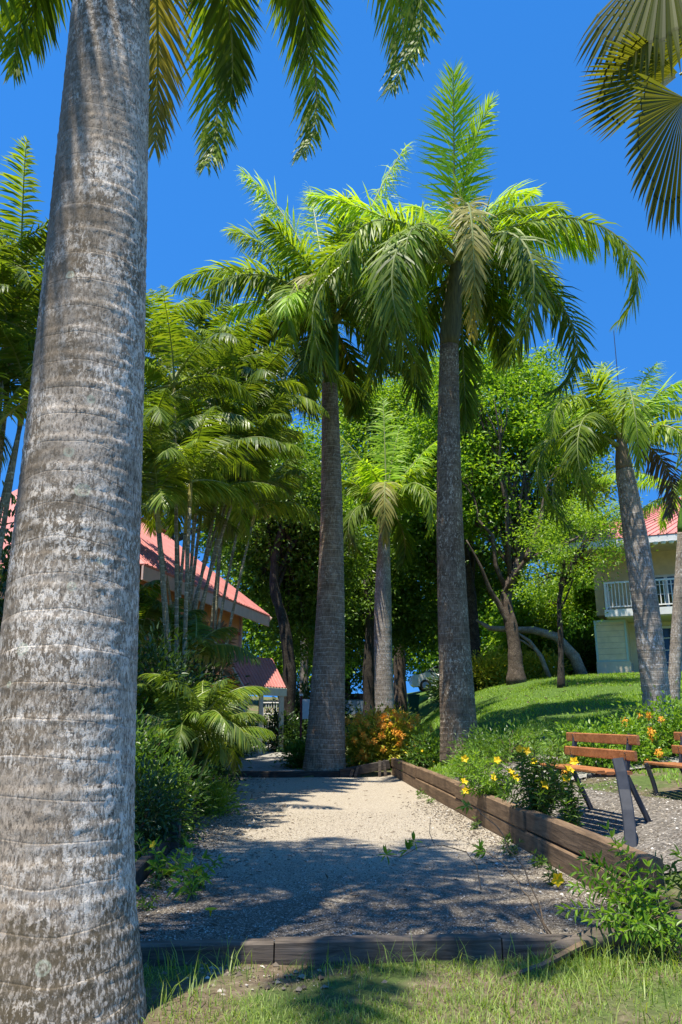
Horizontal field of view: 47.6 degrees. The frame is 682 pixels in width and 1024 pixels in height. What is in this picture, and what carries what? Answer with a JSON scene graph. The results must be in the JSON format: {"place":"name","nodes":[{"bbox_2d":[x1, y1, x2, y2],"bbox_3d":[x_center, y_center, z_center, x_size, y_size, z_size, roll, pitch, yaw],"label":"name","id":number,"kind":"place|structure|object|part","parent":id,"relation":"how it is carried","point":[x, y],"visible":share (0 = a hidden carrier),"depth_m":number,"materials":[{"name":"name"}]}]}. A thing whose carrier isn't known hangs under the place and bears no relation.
{"place":"outdoors","nodes":[
{"label":"outdoors","id":0,"kind":"place"},
{"bbox_2d":[229,738,305,770],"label":"garden path","id":1,"kind":"structure","parent":0,"point":[263,762],"depth_m":22.23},
{"bbox_2d":[262,702,278,745],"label":"garden gate","id":2,"kind":"structure","parent":1,"relation":"on","point":[270,714],"depth_m":29.51,"materials":[{"name":"white paint"}]},
{"bbox_2d":[0,0,681,696],"label":"sky","id":3,"kind":"structure","parent":0,"point":[524,51],"materials":[{"name":"blue"}]},
{"bbox_2d":[136,811,617,940],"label":"court gravel","id":4,"kind":"structure","parent":0,"point":[407,931],"depth_m":6.64,"materials":[{"name":"gravel"}]},
{"bbox_2d":[137,799,626,939],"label":"edge gravel","id":5,"kind":"structure","parent":0,"point":[426,812],"depth_m":8.36,"materials":[{"name":"gravel"}]},
{"bbox_2d":[134,673,681,1023],"bbox_3d":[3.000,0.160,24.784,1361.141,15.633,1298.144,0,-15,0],"label":"ground","id":6,"kind":"structure","parent":0,"point":[664,787],"depth_m":4.81,"materials":[{"name":"plant"}]},
{"bbox_2d":[0,480,16,631],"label":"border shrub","id":7,"kind":"object","parent":6,"relation":"on","point":[3,570],"visible":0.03,"depth_m":12.47,"materials":[{"name":"green plant"}]},
{"bbox_2d":[0,135,147,562],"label":"clumping palm","id":8,"kind":"object","parent":6,"relation":"on","point":[19,300],"visible":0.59,"depth_m":11.22,"materials":[{"name":"green plant"}]},
{"bbox_2d":[0,489,271,713],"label":"orange house","id":9,"kind":"structure","parent":6,"relation":"on","point":[246,607],"depth_m":24.89,"materials":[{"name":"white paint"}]},
{"bbox_2d":[134,831,160,863],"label":"border plant","id":10,"kind":"object","parent":6,"relation":"on","point":[136,837],"visible":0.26,"depth_m":7.81,"materials":[{"name":"green plant"}]},
{"bbox_2d":[144,811,176,837],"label":"border plant","id":11,"kind":"object","parent":6,"relation":"on","point":[161,825],"visible":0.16,"depth_m":8.89,"materials":[{"name":"green plant"}]},
{"bbox_2d":[134,752,202,855],"bbox_3d":[-2.221,3.481,8.652,1.451,1.524,1.294,-14,-20,42],"label":"border shrub","id":12,"kind":"object","parent":6,"relation":"on","point":[142,804],"visible":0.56,"depth_m":8.62,"materials":[{"name":"green plant"}]},
{"bbox_2d":[135,698,205,835],"bbox_3d":[-2.651,3.468,9.845,1.800,2.157,1.776,-6,-16,20],"label":"border shrub","id":13,"kind":"object","parent":6,"relation":"on","point":[140,753],"visible":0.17,"depth_m":9.88,"materials":[{"name":"green plant"}]},
{"bbox_2d":[136,739,225,839],"bbox_3d":[-2.196,3.632,9.678,1.523,1.502,1.656,0,-15,0],"label":"border shrub","id":14,"kind":"object","parent":6,"relation":"on","point":[187,812],"visible":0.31,"depth_m":9.65,"materials":[{"name":"green plant"}]},
{"bbox_2d":[135,771,235,889],"bbox_3d":[-2.217,4.725,12.531,0.182,0.382,15.000,1,-15,-4],"label":"timber edge","id":15,"kind":"object","parent":6,"relation":"on","point":[141,866],"visible":0.16,"depth_m":8.10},
{"bbox_2d":[135,618,239,810],"bbox_3d":[-2.898,3.400,12.193,2.693,3.527,2.656,-14,-20,42],"label":"border shrub","id":16,"kind":"object","parent":6,"relation":"on","point":[162,651],"visible":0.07,"depth_m":12.10,"materials":[{"name":"green plant"}]},
{"bbox_2d":[137,629,250,785],"bbox_3d":[-3.265,4.369,15.752,2.960,4.314,2.841,0,-15,0],"label":"border shrub","id":17,"kind":"object","parent":6,"relation":"on","point":[211,672],"visible":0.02,"depth_m":15.70,"materials":[{"name":"green plant"}]},
{"bbox_2d":[138,580,262,696],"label":"clumping palm","id":18,"kind":"object","parent":6,"relation":"on","point":[150,606],"visible":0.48,"depth_m":14.87,"materials":[{"name":"green plant"}]},
{"bbox_2d":[136,670,275,814],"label":"clumping palm","id":19,"kind":"object","parent":6,"relation":"on","point":[198,711],"visible":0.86,"depth_m":11.13,"materials":[{"name":"green plant"}]},
{"bbox_2d":[141,373,277,577],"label":"broadleaf tree","id":20,"kind":"object","parent":6,"relation":"on","point":[201,543],"visible":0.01,"depth_m":37.92,"materials":[{"name":"green plant"}]},
{"bbox_2d":[138,285,288,774],"bbox_3d":[-3.423,-0.019,14.653,6.147,10.396,3.928,-11,-19,37],"label":"clumping palm","id":21,"kind":"object","parent":6,"relation":"on","point":[209,458],"visible":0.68,"depth_m":14.49,"materials":[{"name":"green plant"}]},
{"bbox_2d":[177,753,252,818],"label":"border shrub","id":22,"kind":"object","parent":6,"relation":"on","point":[222,800],"visible":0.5,"depth_m":12.34,"materials":[{"name":"green plant"}]},
{"bbox_2d":[194,619,237,688],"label":"fan palm","id":23,"kind":"object","parent":6,"relation":"on","point":[227,673],"visible":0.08,"depth_m":20.02,"materials":[{"name":"green plant"}]},
{"bbox_2d":[187,674,255,780],"bbox_3d":[-3.468,5.416,18.903,3.057,3.452,3.434,0,-15,0],"label":"border shrub","id":24,"kind":"object","parent":6,"relation":"on","point":[235,752],"visible":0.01,"depth_m":18.59,"materials":[{"name":"green plant"}]},
{"bbox_2d":[0,0,445,1023],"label":"royal palm","id":25,"kind":"object","parent":6,"relation":"on","point":[70,950],"visible":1,"depth_m":4.71,"materials":[{"name":"grey plant"}]},
{"bbox_2d":[141,289,323,685],"bbox_3d":[-3.780,0.349,21.089,6.881,12.959,4.970,-3,-15,11],"label":"clumping palm","id":26,"kind":"object","parent":6,"relation":"on","point":[264,508],"visible":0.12,"depth_m":20.93,"materials":[{"name":"green plant"}]},
{"bbox_2d":[141,313,331,678],"bbox_3d":[-2.767,0.580,17.274,5.222,10.526,5.097,5,-16,-20],"label":"clumping palm","id":27,"kind":"object","parent":6,"relation":"on","point":[272,414],"visible":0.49,"depth_m":17.36,"materials":[{"name":"green plant"}]},
{"bbox_2d":[234,708,265,757],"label":"border shrub","id":28,"kind":"object","parent":6,"relation":"on","point":[251,754],"visible":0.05,"depth_m":24.84,"materials":[{"name":"green plant"}]},
{"bbox_2d":[230,654,286,754],"bbox_3d":[-2.916,6.794,27.181,1.165,3.480,3.052,-9,-17,30],"label":"entrance porch","id":29,"kind":"object","parent":6,"relation":"on","point":[267,675],"visible":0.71,"depth_m":27.40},
{"bbox_2d":[145,961,386,1003],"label":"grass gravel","id":30,"kind":"structure","parent":6,"relation":"on","point":[267,986],"depth_m":4.94,"materials":[{"name":"stone"}]},
{"bbox_2d":[248,701,307,751],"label":"border shrub","id":31,"kind":"object","parent":6,"relation":"on","point":[289,727],"visible":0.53,"depth_m":27.68,"materials":[{"name":"green plant"}]},
{"bbox_2d":[270,731,306,769],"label":"border shrub","id":32,"kind":"object","parent":6,"relation":"on","point":[294,757],"visible":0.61,"depth_m":21.20,"materials":[{"name":"green plant"}]},
{"bbox_2d":[214,567,363,703],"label":"distant tree","id":33,"kind":"object","parent":6,"relation":"on","point":[248,642],"visible":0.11,"depth_m":54.23,"materials":[{"name":"green plant"}]},
{"bbox_2d":[200,429,377,729],"bbox_3d":[-2.381,3.140,32.925,7.566,13.354,8.372,-13,-19,40],"label":"broadleaf tree","id":34,"kind":"object","parent":6,"relation":"on","point":[277,571],"visible":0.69,"depth_m":32.41,"materials":[{"name":"green plant"}]},
{"bbox_2d":[167,141,420,770],"bbox_3d":[-0.894,-3.286,23.596,8.199,21.476,7.382,-9,-17,31],"label":"royal palm","id":35,"kind":"object","parent":6,"relation":"on","point":[325,744],"visible":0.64,"depth_m":22.70,"materials":[{"name":"green plant"}]},
{"bbox_2d":[217,410,378,697],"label":"broadleaf tree","id":36,"kind":"object","parent":6,"relation":"on","point":[310,440],"visible":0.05,"depth_m":40.27,"materials":[{"name":"green plant"}]},
{"bbox_2d":[299,694,309,736],"bbox_3d":[-1.114,6.803,24.578,0.440,2.000,0.120,0,-15,0],"label":"notice board","id":37,"kind":"object","parent":6,"relation":"on","point":[304,708],"visible":0.76,"depth_m":24.68,"materials":[{"name":"blue paint"}]},
{"bbox_2d":[235,760,389,777],"bbox_3d":[-0.749,6.624,19.954,4.073,0.461,0.312,1,-15,-2],"label":"end timber edge","id":38,"kind":"object","parent":6,"relation":"on","point":[378,766],"visible":0.89,"depth_m":19.92,"materials":[{"name":"wood"}]},
{"bbox_2d":[267,671,360,736],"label":"hedge shrub","id":39,"kind":"object","parent":6,"relation":"on","point":[303,688],"visible":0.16,"depth_m":34.53,"materials":[{"name":"green plant"}]},
{"bbox_2d":[279,532,413,693],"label":"distant tree","id":40,"kind":"object","parent":6,"relation":"on","point":[355,680],"visible":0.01,"depth_m":58.01,"materials":[{"name":"green plant"}]},
{"bbox_2d":[345,693,363,713],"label":"parked car","id":41,"kind":"object","parent":6,"relation":"on","point":[357,699],"visible":0.02,"depth_m":42.92,"materials":[{"name":"silver metal"}]},
{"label":"window","id":42,"kind":"part","parent":41,"relation":"part of","materials":[{"name":"black glass"}]},
{"bbox_2d":[295,528,438,718],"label":"broadleaf tree","id":43,"kind":"object","parent":6,"relation":"on","point":[411,615],"visible":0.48,"depth_m":37.59,"materials":[{"name":"green plant"}]},
{"bbox_2d":[136,775,632,942],"bbox_3d":[-0.192,4.878,12.627,4.000,0.058,15.000,1,-15,-4],"label":"gravel court","id":44,"kind":"object","parent":6,"relation":"on","point":[376,798],"visible":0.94,"depth_m":7.69,"materials":[{"name":"gravel"}]},
{"bbox_2d":[136,885,158,911],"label":"weed","id":45,"kind":"object","parent":44,"relation":"on","point":[146,905],"visible":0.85,"depth_m":6.18,"materials":[{"name":"green plant"}]},
{"bbox_2d":[146,871,176,888],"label":"weed","id":46,"kind":"object","parent":44,"relation":"on","point":[155,883],"visible":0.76,"depth_m":6.96,"materials":[{"name":"green plant"}]},
{"bbox_2d":[144,836,196,879],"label":"border plant","id":47,"kind":"object","parent":44,"relation":"on","point":[154,866],"visible":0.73,"depth_m":7.41,"materials":[{"name":"green plant"}]},
{"bbox_2d":[166,852,202,902],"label":"border plant","id":48,"kind":"object","parent":44,"relation":"on","point":[190,890],"visible":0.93,"depth_m":6.59,"materials":[{"name":"green plant"}]},
{"bbox_2d":[178,833,190,847],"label":"weed","id":49,"kind":"object","parent":44,"relation":"on","point":[181,842],"visible":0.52,"depth_m":9.10,"materials":[{"name":"green plant"}]},
{"bbox_2d":[169,848,225,888],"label":"border plant","id":50,"kind":"object","parent":44,"relation":"on","point":[199,871],"visible":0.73,"depth_m":6.94,"materials":[{"name":"green plant"}]},
{"bbox_2d":[205,907,216,915],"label":"weed","id":51,"kind":"object","parent":44,"relation":"on","point":[210,909],"visible":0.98,"depth_m":6.07,"materials":[{"name":"green plant"}]},
{"bbox_2d":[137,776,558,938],"bbox_3d":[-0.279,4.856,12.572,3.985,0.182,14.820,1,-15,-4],"label":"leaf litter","id":52,"kind":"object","parent":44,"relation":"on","point":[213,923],"visible":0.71,"depth_m":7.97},
{"bbox_2d":[376,799,564,933],"bbox_3d":[0.938,2.687,5.811,0.980,0.874,1.038,10,-18,-33],"label":"trailing twig","id":53,"kind":"object","parent":44,"relation":"on","point":[558,879],"visible":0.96,"depth_m":5.93,"materials":[{"name":"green plant"}]},
{"bbox_2d":[470,815,480,829],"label":"weed","id":54,"kind":"object","parent":44,"relation":"on","point":[475,825],"visible":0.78,"depth_m":10.54,"materials":[{"name":"green plant"}]},
{"bbox_2d":[498,832,512,843],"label":"weed","id":55,"kind":"object","parent":44,"relation":"on","point":[507,841],"visible":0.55,"depth_m":9.25,"materials":[{"name":"green plant"}]},
{"bbox_2d":[501,839,522,855],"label":"weed","id":56,"kind":"object","parent":44,"relation":"on","point":[508,851],"visible":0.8,"depth_m":8.60,"materials":[{"name":"green plant"}]},
{"bbox_2d":[527,848,547,867],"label":"weed","id":57,"kind":"object","parent":44,"relation":"on","point":[540,863],"visible":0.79,"depth_m":7.90,"materials":[{"name":"green plant"}]},
{"bbox_2d":[541,862,562,885],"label":"weed","id":58,"kind":"object","parent":44,"relation":"on","point":[551,874],"visible":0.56,"depth_m":7.11,"materials":[{"name":"green plant"}]},
{"bbox_2d":[340,396,436,720],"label":"royal palm","id":59,"kind":"object","parent":6,"relation":"on","point":[385,495],"visible":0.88,"depth_m":30.27,"materials":[{"name":"green plant"}]},
{"bbox_2d":[349,691,428,730],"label":"hedge shrub","id":60,"kind":"object","parent":6,"relation":"on","point":[398,713],"visible":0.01,"depth_m":31.84,"materials":[{"name":"green plant"}]},
{"bbox_2d":[345,698,435,769],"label":"flowering bush","id":61,"kind":"object","parent":6,"relation":"on","point":[383,737],"visible":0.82,"depth_m":21.27,"materials":[{"name":"orange plant"}]},
{"bbox_2d":[314,355,487,712],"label":"broadleaf tree","id":62,"kind":"object","parent":6,"relation":"on","point":[354,429],"visible":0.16,"depth_m":46.46,"materials":[{"name":"green plant"}]},
{"bbox_2d":[140,933,681,966],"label":"front timber edge","id":63,"kind":"object","parent":6,"relation":"on","point":[288,950],"visible":0.41,"depth_m":5.25,"materials":[{"name":"wood"}]},
{"bbox_2d":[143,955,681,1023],"bbox_3d":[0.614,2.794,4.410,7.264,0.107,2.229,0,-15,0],"label":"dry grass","id":64,"kind":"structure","parent":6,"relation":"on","point":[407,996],"depth_m":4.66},
{"bbox_2d":[407,694,419,713],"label":"wheelie bin","id":65,"kind":"object","parent":6,"relation":"on","point":[413,700],"visible":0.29,"depth_m":40.50,"materials":[{"name":"green plastic"}]},
{"bbox_2d":[398,717,439,770],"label":"flowering bush","id":66,"kind":"object","parent":6,"relation":"on","point":[431,757],"visible":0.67,"depth_m":18.05,"materials":[{"name":"green plant"}]},
{"bbox_2d":[410,666,438,691],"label":"parked car","id":67,"kind":"object","parent":6,"relation":"on","point":[420,681],"visible":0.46,"depth_m":44.25,"materials":[{"name":"white paint"}]},
{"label":"window","id":68,"kind":"part","parent":67,"relation":"part of","materials":[{"name":"black glass"}]},
{"bbox_2d":[354,549,503,692],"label":"distant tree","id":69,"kind":"object","parent":6,"relation":"on","point":[420,667],"visible":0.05,"depth_m":56.48,"materials":[{"name":"green plant"}]},
{"bbox_2d":[359,409,531,690],"bbox_3d":[5.005,1.500,38.282,10.044,14.862,7.427,0,-15,0],"label":"broadleaf tree","id":70,"kind":"object","parent":6,"relation":"on","point":[426,552],"visible":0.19,"depth_m":36.90,"materials":[{"name":"green plant"}]},
{"bbox_2d":[422,658,491,711],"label":"hedge shrub","id":71,"kind":"object","parent":6,"relation":"on","point":[436,686],"visible":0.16,"depth_m":33.38,"materials":[{"name":"green plant"}]},
{"bbox_2d":[438,736,498,787],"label":"bank shrub","id":72,"kind":"object","parent":6,"relation":"on","point":[462,770],"visible":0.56,"depth_m":13.46,"materials":[{"name":"green plant"}]},
{"bbox_2d":[301,57,648,762],"bbox_3d":[2.848,-3.146,19.612,8.132,18.056,7.427,8,-17,-29],"label":"royal palm","id":73,"kind":"object","parent":6,"relation":"on","point":[471,289],"visible":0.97,"depth_m":19.33,"materials":[{"name":"green plant"}]},
{"bbox_2d":[445,719,521,761],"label":"bank shrub","id":74,"kind":"object","parent":6,"relation":"on","point":[468,742],"visible":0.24,"depth_m":15.87,"materials":[{"name":"green plant"}]},
{"bbox_2d":[459,746,521,799],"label":"trumpet flower plant","id":75,"kind":"object","parent":6,"relation":"on","point":[488,787],"visible":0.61,"depth_m":10.78,"materials":[{"name":"green plant"}]},
{"bbox_2d":[436,543,556,675],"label":"distant tree","id":76,"kind":"object","parent":6,"relation":"on","point":[524,577],"visible":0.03,"depth_m":59.44,"materials":[{"name":"green plant"}]},
{"bbox_2d":[365,331,639,684],"bbox_3d":[7.543,-0.750,34.393,12.867,16.713,8.546,0,-15,0],"label":"broadleaf tree","id":77,"kind":"object","parent":6,"relation":"on","point":[516,421],"visible":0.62,"depth_m":33.16,"materials":[{"name":"green plant"}]},
{"bbox_2d":[471,642,536,691],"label":"hedge shrub","id":78,"kind":"object","parent":6,"relation":"on","point":[494,669],"visible":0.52,"depth_m":32.86,"materials":[{"name":"green plant"}]},
{"bbox_2d":[456,714,555,767],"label":"bank shrub","id":79,"kind":"object","parent":6,"relation":"on","point":[490,741],"visible":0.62,"depth_m":14.16,"materials":[{"name":"green plant"}]},
{"bbox_2d":[391,758,664,914],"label":"timber retaining wall","id":80,"kind":"structure","parent":6,"relation":"on","point":[555,842],"depth_m":8.41,"materials":[{"name":"wood"}]},
{"bbox_2d":[476,619,587,677],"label":"fallen tree","id":81,"kind":"object","parent":6,"relation":"on","point":[571,653],"visible":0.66,"depth_m":32.43,"materials":[{"name":"wood"}]},
{"bbox_2d":[494,736,580,816],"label":"trumpet flower plant","id":82,"kind":"object","parent":6,"relation":"on","point":[539,802],"visible":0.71,"depth_m":9.07,"materials":[{"name":"green plant"}]},
{"bbox_2d":[503,643,572,680],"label":"hedge shrub","id":83,"kind":"object","parent":6,"relation":"on","point":[535,664],"visible":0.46,"depth_m":33.53,"materials":[{"name":"green plant"}]},
{"bbox_2d":[422,671,672,766],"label":"fallen leaves","id":84,"kind":"object","parent":6,"relation":"on","point":[555,704],"visible":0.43,"depth_m":23.16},
{"bbox_2d":[480,499,615,669],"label":"broadleaf tree","id":85,"kind":"object","parent":6,"relation":"on","point":[525,616],"visible":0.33,"depth_m":39.39,"materials":[{"name":"green plant"}]},
{"bbox_2d":[545,758,585,826],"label":"trumpet flower plant","id":86,"kind":"object","parent":6,"relation":"on","point":[570,814],"visible":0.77,"depth_m":8.23,"materials":[{"name":"green plant"}]},
{"bbox_2d":[451,754,681,872],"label":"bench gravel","id":87,"kind":"structure","parent":6,"relation":"on","point":[592,824],"depth_m":8.44,"materials":[{"name":"gravel"}]},
{"bbox_2d":[536,731,650,846],"bbox_3d":[2.848,2.978,8.501,0.711,1.061,1.972,3,-15,-13],"label":"park bench","id":88,"kind":"object","parent":87,"relation":"on","point":[621,772],"visible":0.78,"depth_m":8.20,"materials":[{"name":"wood"}]},
{"bbox_2d":[644,731,681,795],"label":"park bench","id":89,"kind":"object","parent":87,"relation":"on","point":[676,749],"visible":0.93,"depth_m":9.55,"materials":[{"name":"wood"}]},
{"bbox_2d":[537,617,596,676],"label":"hedge shrub","id":90,"kind":"object","parent":6,"relation":"on","point":[584,647],"visible":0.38,"depth_m":35.54,"materials":[{"name":"green plant"}]},
{"bbox_2d":[498,488,658,687],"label":"tree","id":91,"kind":"object","parent":6,"relation":"on","point":[565,578],"visible":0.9,"depth_m":27.29,"materials":[{"name":"green plant"}]},
{"bbox_2d":[493,909,681,980],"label":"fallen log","id":92,"kind":"object","parent":6,"relation":"on","point":[599,933],"visible":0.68,"depth_m":5.30,"materials":[{"name":"wood"}]},
{"bbox_2d":[525,362,681,725],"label":"foxtail palm","id":93,"kind":"object","parent":6,"relation":"on","point":[631,421],"visible":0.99,"depth_m":17.25,"materials":[{"name":"green plant"}]},
{"bbox_2d":[542,707,673,774],"bbox_3d":[4.128,3.651,11.868,1.751,1.315,1.532,9,-17,-30],"label":"flowering hedge","id":94,"kind":"object","parent":6,"relation":"on","point":[603,729],"visible":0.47,"depth_m":11.81,"materials":[{"name":"green plant"}]},
{"bbox_2d":[548,496,681,673],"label":"house","id":95,"kind":"structure","parent":6,"relation":"on","point":[615,643],"depth_m":32.94,"materials":[{"name":"white paint"}]},
{"bbox_2d":[655,574,674,606],"bbox_3d":[14.555,3.532,33.577,2.340,1.700,0.065,-6,-16,23],"label":"balcony door","id":96,"kind":"structure","parent":95,"relation":"in","point":[666,575],"depth_m":33.78,"materials":[{"name":"white paint"}]},
{"bbox_2d":[662,626,681,670],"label":"glass door","id":97,"kind":"structure","parent":95,"relation":"in","point":[666,629],"depth_m":33.02,"materials":[{"name":"white paint"}]},
{"bbox_2d":[613,331,619,393],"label":"radio mast","id":98,"kind":"object","parent":6,"relation":"on","point":[616,360],"visible":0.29,"depth_m":65.44,"materials":[{"name":"metal"}]},
{"bbox_2d":[555,820,681,960],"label":"trumpet flower plant","id":99,"kind":"object","parent":6,"relation":"on","point":[631,895],"visible":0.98,"depth_m":5.40,"materials":[{"name":"green plant"}]},
{"bbox_2d":[572,0,681,240],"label":"fan palm","id":100,"kind":"object","parent":6,"relation":"on","point":[649,47],"visible":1,"depth_m":6.96,"materials":[{"name":"green plant"}]},
{"bbox_2d":[583,868,681,922],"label":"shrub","id":101,"kind":"object","parent":6,"relation":"on","point":[638,903],"visible":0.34,"depth_m":5.50,"materials":[{"name":"brown plant"}]},
{"bbox_2d":[596,472,681,699],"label":"slender palm","id":102,"kind":"object","parent":6,"relation":"on","point":[675,663],"visible":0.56,"depth_m":21.55,"materials":[{"name":"grey plant"}]},
{"bbox_2d":[603,680,681,763],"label":"flowering hedge","id":103,"kind":"object","parent":6,"relation":"on","point":[668,727],"visible":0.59,"depth_m":12.17,"materials":[{"name":"green plant"}]},
{"bbox_2d":[631,844,681,908],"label":"trumpet flower plant","id":104,"kind":"object","parent":6,"relation":"on","point":[671,871],"visible":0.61,"depth_m":5.83,"materials":[{"name":"green plant"}]},
{"bbox_2d":[138,927,681,1023],"bbox_3d":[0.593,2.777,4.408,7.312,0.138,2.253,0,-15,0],"label":"front grass","id":105,"kind":"structure","parent":0,"point":[476,980],"depth_m":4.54,"materials":[{"name":"plant"}]},
{"bbox_2d":[402,671,681,786],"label":"lawn grass","id":106,"kind":"structure","parent":0,"point":[539,686],"depth_m":22.70,"materials":[{"name":"plant"}]},
{"bbox_2d":[475,755,681,862],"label":"bank gravel","id":107,"kind":"structure","parent":0,"point":[611,786],"depth_m":8.95,"materials":[{"name":"stone"}]},
{"bbox_2d":[528,752,678,781],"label":"bank path","id":108,"kind":"structure","parent":0,"point":[584,774],"depth_m":11.69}
]}

